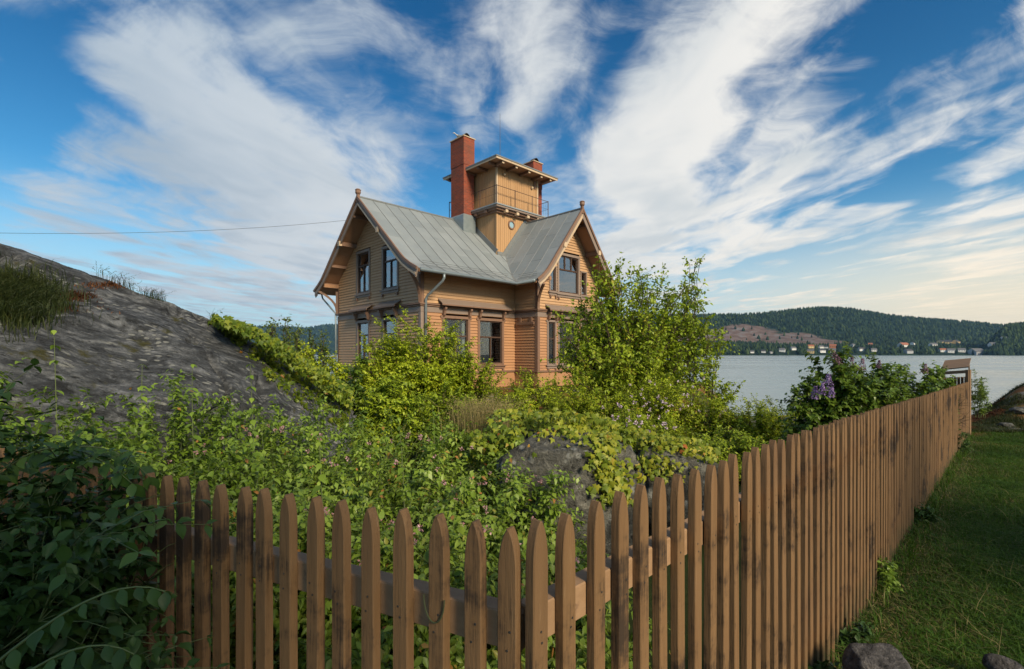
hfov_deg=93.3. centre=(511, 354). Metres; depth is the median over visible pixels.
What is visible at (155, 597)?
spray
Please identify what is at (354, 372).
bush
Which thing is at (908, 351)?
village house
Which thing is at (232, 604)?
shrub
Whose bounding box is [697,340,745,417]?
tree shoot
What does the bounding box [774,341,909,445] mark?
lilac
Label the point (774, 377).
water
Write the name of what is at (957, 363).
wooden screen
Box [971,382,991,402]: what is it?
bush
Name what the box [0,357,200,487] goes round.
shrub
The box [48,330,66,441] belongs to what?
shoot
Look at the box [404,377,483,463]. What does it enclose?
bush
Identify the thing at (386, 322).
window
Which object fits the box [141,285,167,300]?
grass stalks
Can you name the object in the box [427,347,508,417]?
bush
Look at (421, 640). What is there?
shrub
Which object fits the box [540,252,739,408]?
tree
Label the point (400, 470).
shoot
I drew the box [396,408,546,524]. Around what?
shrub
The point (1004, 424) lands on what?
stone
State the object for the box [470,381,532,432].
bush
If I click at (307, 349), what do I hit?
young birch
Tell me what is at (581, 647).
shrub
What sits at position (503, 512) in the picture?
shrub
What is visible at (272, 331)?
young birch
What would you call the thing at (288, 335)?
young birch
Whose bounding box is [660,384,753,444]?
bush
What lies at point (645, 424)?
bush
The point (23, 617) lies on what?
shrub
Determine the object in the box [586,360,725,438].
bush
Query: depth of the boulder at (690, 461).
4.28 m
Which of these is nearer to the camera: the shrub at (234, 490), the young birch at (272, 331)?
the shrub at (234, 490)
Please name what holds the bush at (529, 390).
on the ground at (1019, 390)
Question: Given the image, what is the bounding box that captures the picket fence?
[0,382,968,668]
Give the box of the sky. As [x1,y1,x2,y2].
[0,0,1023,326]
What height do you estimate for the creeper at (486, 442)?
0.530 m
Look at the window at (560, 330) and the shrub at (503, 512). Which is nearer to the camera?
the shrub at (503, 512)
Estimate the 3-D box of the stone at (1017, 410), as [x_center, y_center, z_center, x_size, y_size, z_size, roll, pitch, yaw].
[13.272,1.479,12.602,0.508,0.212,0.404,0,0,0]
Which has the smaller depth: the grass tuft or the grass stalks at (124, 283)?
the grass tuft
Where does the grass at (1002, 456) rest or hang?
on the ground at (1019, 390)
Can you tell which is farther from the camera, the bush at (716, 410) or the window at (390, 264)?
the window at (390, 264)
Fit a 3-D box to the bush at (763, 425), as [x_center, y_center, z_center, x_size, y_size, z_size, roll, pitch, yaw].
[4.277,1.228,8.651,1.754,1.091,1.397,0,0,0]
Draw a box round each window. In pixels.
[354,248,371,300]
[355,319,370,365]
[379,245,399,296]
[381,316,398,350]
[440,315,471,367]
[476,318,505,370]
[545,320,556,370]
[548,266,558,297]
[557,253,581,300]
[557,320,579,370]
[580,271,588,300]
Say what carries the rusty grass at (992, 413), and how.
on the ground at (1019, 390)
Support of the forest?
on the hills
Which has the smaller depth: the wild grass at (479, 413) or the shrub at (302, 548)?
the shrub at (302, 548)
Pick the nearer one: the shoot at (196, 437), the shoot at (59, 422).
the shoot at (59, 422)
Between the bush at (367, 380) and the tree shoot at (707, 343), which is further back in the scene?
the tree shoot at (707, 343)
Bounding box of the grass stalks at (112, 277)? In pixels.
[92,264,140,288]
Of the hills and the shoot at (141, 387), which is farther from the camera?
the hills
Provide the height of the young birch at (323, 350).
4.538 m
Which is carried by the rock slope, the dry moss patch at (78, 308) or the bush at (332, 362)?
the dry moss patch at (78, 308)
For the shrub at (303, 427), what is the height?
1.260 m
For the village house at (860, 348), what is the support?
on the hills
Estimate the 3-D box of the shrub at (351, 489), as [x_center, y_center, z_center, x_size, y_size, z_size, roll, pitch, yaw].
[-0.607,1.083,3.417,1.972,1.062,1.669,0,0,0]
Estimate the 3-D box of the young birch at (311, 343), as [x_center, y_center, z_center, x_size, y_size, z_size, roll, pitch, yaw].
[-6.994,1.356,16.965,0.844,4.617,0.836,0,0,0]
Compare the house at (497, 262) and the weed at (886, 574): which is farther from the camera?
the house at (497, 262)
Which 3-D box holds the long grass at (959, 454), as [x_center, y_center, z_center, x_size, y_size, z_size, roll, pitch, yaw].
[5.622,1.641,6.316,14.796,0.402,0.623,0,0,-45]
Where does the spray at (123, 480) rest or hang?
attached to the shrub at (139, 611)
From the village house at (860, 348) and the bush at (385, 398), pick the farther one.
the village house at (860, 348)
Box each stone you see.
[842,643,911,668]
[982,653,1023,668]
[998,422,1013,427]
[1008,407,1023,413]
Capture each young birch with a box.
[261,317,280,338]
[279,315,297,352]
[288,323,306,365]
[298,341,318,366]
[304,327,321,364]
[316,329,332,381]
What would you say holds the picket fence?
on the ground at (1019, 390)
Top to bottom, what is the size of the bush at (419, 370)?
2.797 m
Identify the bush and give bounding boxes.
[300,349,342,387]
[325,333,424,419]
[341,353,380,439]
[347,304,486,424]
[347,370,431,460]
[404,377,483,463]
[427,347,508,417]
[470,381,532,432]
[482,367,575,424]
[537,370,642,431]
[573,396,695,450]
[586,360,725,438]
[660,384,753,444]
[669,420,742,480]
[703,392,798,447]
[709,423,785,484]
[756,395,802,436]
[971,369,991,417]
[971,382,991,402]
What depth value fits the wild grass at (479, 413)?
5.62 m
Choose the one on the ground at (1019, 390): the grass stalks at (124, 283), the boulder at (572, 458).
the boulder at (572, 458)
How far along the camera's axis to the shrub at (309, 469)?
3.62 m
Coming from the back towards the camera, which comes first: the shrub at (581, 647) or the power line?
the power line
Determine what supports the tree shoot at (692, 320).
on the ground at (1019, 390)
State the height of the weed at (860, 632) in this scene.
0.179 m
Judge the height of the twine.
0.054 m
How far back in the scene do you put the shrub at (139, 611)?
1.40 m
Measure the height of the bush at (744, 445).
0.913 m
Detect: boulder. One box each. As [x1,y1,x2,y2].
[491,427,644,563]
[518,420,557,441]
[634,442,717,545]
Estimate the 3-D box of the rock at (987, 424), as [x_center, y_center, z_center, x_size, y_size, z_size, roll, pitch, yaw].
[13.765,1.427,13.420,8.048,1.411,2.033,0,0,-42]
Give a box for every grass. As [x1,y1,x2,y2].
[424,390,546,433]
[825,428,978,668]
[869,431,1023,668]
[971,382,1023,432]
[971,396,1008,429]
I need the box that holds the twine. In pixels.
[423,594,444,623]
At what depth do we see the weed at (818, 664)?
2.19 m
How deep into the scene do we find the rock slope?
4.75 m
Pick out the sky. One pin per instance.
(860, 154)
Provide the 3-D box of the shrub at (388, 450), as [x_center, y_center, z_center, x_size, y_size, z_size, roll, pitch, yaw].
[-1.003,1.098,4.707,1.785,1.116,1.657,0,0,31]
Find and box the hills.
[253,309,1023,355]
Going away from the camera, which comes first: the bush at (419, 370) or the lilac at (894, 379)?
the lilac at (894, 379)
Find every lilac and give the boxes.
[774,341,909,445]
[827,352,953,438]
[902,360,973,434]
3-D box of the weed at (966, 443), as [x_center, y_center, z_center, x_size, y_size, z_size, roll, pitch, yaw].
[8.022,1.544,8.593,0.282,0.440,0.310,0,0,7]
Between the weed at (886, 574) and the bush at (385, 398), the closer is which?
the weed at (886, 574)
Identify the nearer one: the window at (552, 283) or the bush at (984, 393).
the bush at (984, 393)
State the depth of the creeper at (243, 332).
6.75 m
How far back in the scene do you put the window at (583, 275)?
25.17 m
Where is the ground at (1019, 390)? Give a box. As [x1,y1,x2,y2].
[211,380,1023,668]
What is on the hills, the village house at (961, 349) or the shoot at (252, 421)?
the village house at (961, 349)
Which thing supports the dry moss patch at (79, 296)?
on the rock slope
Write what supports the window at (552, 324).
in the house at (497, 262)
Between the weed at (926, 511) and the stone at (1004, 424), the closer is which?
the weed at (926, 511)
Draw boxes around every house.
[313,133,619,387]
[857,347,864,350]
[897,343,908,346]
[903,349,913,353]
[938,348,946,351]
[947,348,955,352]
[957,348,965,351]
[967,348,983,354]
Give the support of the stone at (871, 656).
on the ground at (1019, 390)
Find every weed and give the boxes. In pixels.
[808,660,842,668]
[835,618,874,649]
[877,555,903,594]
[914,501,941,524]
[957,429,974,454]
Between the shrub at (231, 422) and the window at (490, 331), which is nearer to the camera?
the shrub at (231, 422)
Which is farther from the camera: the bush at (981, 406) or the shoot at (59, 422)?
the bush at (981, 406)
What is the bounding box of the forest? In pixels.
[247,306,1023,354]
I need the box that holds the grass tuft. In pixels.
[0,253,101,343]
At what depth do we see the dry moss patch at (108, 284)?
5.75 m
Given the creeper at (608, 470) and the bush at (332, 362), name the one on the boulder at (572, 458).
the creeper at (608, 470)
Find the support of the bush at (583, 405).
on the ground at (1019, 390)
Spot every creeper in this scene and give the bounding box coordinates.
[207,312,353,430]
[466,411,524,467]
[493,407,720,509]
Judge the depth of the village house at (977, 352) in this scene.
1509.66 m
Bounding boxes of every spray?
[0,447,145,496]
[0,586,171,668]
[19,446,159,491]
[31,641,144,668]
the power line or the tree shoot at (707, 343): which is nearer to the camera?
the tree shoot at (707, 343)
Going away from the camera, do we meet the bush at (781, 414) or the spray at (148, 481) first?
the spray at (148, 481)
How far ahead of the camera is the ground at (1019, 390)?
3.50 m
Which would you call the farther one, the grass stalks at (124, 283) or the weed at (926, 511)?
the grass stalks at (124, 283)
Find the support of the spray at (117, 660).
attached to the shrub at (23, 617)
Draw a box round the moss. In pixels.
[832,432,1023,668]
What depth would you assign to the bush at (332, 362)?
9.43 m
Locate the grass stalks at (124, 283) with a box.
[109,276,172,301]
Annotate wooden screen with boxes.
[943,358,970,434]
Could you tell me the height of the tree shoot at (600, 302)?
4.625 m
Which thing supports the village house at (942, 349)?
on the hills
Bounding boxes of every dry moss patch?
[46,303,119,313]
[60,289,101,301]
[74,280,126,289]
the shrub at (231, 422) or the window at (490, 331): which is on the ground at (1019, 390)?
the shrub at (231, 422)
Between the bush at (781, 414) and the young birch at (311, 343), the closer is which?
the bush at (781, 414)
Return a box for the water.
[314,355,1023,415]
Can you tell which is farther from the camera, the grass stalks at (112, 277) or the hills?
the hills
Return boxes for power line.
[28,220,344,233]
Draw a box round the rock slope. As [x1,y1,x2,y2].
[0,243,356,475]
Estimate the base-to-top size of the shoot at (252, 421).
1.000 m
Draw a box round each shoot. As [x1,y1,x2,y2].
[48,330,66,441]
[135,364,153,461]
[184,364,202,478]
[245,364,263,500]
[312,421,331,521]
[396,418,410,507]
[429,405,440,490]
[587,255,612,404]
[679,254,704,406]
[695,306,725,415]
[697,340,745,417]
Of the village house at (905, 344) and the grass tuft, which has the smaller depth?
the grass tuft
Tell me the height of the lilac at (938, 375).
1.719 m
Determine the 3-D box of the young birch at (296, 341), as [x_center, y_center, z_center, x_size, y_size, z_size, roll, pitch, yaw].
[-6.670,0.549,14.997,0.790,3.109,0.864,0,0,0]
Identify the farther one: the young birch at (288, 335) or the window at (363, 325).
the window at (363, 325)
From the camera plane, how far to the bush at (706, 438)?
6.40 m
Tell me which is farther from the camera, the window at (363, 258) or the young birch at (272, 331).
the window at (363, 258)
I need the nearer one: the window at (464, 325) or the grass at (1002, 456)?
the grass at (1002, 456)
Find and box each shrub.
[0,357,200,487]
[0,358,211,668]
[0,416,230,668]
[19,424,287,532]
[50,369,293,502]
[126,468,353,668]
[159,416,387,550]
[174,478,432,668]
[183,393,409,501]
[254,492,581,668]
[276,432,548,584]
[300,408,486,523]
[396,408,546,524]
[413,448,605,581]
[487,520,670,668]
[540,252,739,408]
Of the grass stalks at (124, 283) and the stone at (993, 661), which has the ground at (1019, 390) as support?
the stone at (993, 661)
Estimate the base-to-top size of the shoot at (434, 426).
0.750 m
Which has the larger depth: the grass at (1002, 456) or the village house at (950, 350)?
the village house at (950, 350)
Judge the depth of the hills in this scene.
2201.12 m
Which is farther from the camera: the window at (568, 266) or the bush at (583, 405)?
the window at (568, 266)
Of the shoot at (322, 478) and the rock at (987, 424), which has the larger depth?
the rock at (987, 424)

